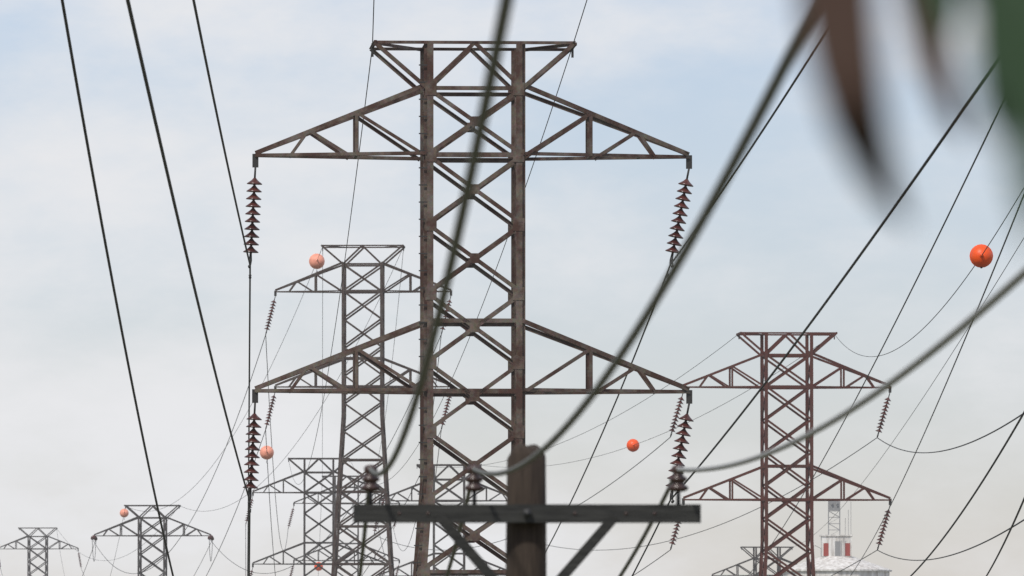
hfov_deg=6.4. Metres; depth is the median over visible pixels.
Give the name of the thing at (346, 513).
power line
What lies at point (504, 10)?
wire distribution
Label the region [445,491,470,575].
wire distribution
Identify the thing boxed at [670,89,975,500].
wire
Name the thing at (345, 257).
overhead ground wire
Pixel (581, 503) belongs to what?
power line
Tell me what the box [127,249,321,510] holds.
overhead ground wire
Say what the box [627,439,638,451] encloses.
orange marker
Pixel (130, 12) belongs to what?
power line
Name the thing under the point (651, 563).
power line
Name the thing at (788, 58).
wire distribution
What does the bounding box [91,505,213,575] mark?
tower
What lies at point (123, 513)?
pink marker
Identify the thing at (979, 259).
orange marker
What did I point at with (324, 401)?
overhead ground wire
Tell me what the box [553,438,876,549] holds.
power line
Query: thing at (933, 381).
power line
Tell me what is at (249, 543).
power line
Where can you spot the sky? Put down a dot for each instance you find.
(691, 76)
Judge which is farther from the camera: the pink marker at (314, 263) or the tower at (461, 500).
the tower at (461, 500)
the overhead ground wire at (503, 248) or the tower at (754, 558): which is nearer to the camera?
the overhead ground wire at (503, 248)
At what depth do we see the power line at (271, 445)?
673.50 m
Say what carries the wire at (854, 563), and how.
attached to the tower at (810, 468)
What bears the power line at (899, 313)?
attached to the tower at (754, 558)
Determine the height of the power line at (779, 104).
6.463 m
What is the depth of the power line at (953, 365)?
334.78 m
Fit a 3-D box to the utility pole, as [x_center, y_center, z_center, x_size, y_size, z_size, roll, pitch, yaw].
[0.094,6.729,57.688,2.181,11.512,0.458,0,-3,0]
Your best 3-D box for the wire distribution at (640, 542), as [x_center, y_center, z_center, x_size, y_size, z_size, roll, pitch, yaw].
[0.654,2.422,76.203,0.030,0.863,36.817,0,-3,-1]
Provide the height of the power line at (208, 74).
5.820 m
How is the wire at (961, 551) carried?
attached to the tower at (810, 468)
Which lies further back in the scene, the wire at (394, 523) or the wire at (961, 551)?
the wire at (394, 523)
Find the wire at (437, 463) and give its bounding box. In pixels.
[433,430,441,490]
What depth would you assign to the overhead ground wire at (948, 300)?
282.69 m
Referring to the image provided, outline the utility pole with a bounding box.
[353,444,700,575]
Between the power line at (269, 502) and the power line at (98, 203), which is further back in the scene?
the power line at (269, 502)
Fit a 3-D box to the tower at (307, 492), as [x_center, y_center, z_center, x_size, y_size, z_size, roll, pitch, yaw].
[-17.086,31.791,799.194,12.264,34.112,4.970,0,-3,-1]
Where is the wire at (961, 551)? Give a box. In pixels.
[877,519,1023,560]
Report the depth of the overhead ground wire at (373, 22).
235.14 m
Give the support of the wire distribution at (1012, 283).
attached to the utility pole
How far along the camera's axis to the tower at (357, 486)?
998.69 m
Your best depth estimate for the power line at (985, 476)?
210.55 m
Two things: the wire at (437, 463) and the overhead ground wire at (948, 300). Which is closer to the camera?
the overhead ground wire at (948, 300)
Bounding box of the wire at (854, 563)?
[831,550,876,575]
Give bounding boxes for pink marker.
[120,509,128,519]
[260,446,273,462]
[309,254,324,271]
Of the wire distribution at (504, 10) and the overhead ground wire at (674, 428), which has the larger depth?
the overhead ground wire at (674, 428)
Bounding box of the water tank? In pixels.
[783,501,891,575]
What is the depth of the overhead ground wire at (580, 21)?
234.82 m
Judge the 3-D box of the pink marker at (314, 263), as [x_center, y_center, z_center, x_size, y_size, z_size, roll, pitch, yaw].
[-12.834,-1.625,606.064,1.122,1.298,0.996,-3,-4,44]
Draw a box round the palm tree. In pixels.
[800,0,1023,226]
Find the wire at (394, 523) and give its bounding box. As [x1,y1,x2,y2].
[362,430,440,575]
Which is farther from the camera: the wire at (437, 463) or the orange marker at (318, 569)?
the orange marker at (318, 569)
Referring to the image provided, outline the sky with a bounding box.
[0,0,1023,575]
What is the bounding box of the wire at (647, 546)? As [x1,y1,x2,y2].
[632,500,670,575]
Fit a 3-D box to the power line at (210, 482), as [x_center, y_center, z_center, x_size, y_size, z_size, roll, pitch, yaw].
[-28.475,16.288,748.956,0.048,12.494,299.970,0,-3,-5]
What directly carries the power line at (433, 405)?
attached to the tower at (381, 291)
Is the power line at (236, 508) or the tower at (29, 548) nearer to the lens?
the power line at (236, 508)
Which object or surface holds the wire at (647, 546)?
attached to the tower at (518, 156)
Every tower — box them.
[0,527,81,575]
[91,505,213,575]
[243,40,693,575]
[245,458,384,575]
[264,244,451,575]
[287,475,399,575]
[373,464,505,575]
[669,332,891,575]
[711,546,796,575]
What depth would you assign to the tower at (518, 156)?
241.96 m
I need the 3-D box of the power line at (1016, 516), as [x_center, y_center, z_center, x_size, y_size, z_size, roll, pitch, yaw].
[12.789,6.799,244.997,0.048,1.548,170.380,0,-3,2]
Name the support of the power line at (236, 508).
attached to the tower at (381, 291)
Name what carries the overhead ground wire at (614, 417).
attached to the tower at (810, 468)
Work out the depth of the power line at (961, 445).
345.26 m
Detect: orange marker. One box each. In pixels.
[314,562,322,570]
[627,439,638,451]
[970,244,992,267]
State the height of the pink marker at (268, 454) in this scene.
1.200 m
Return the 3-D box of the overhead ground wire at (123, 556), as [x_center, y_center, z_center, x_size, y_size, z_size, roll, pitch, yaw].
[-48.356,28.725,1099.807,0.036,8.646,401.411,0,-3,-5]
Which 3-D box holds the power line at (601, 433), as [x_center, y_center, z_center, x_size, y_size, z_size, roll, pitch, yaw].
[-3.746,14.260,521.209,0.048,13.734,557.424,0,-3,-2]
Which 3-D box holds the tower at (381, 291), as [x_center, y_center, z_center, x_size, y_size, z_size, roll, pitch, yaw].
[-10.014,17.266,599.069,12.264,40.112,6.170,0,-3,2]
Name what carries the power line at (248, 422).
attached to the tower at (518, 156)
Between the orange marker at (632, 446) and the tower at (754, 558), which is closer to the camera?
the orange marker at (632, 446)
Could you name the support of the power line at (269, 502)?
attached to the tower at (381, 291)
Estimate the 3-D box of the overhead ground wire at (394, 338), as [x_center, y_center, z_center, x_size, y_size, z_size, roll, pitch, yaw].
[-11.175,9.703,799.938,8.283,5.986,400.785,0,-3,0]
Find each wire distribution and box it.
[358,492,368,575]
[368,0,513,476]
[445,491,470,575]
[472,18,805,476]
[618,481,671,575]
[676,267,1023,471]
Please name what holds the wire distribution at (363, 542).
attached to the utility pole
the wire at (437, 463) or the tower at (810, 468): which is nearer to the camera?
the tower at (810, 468)

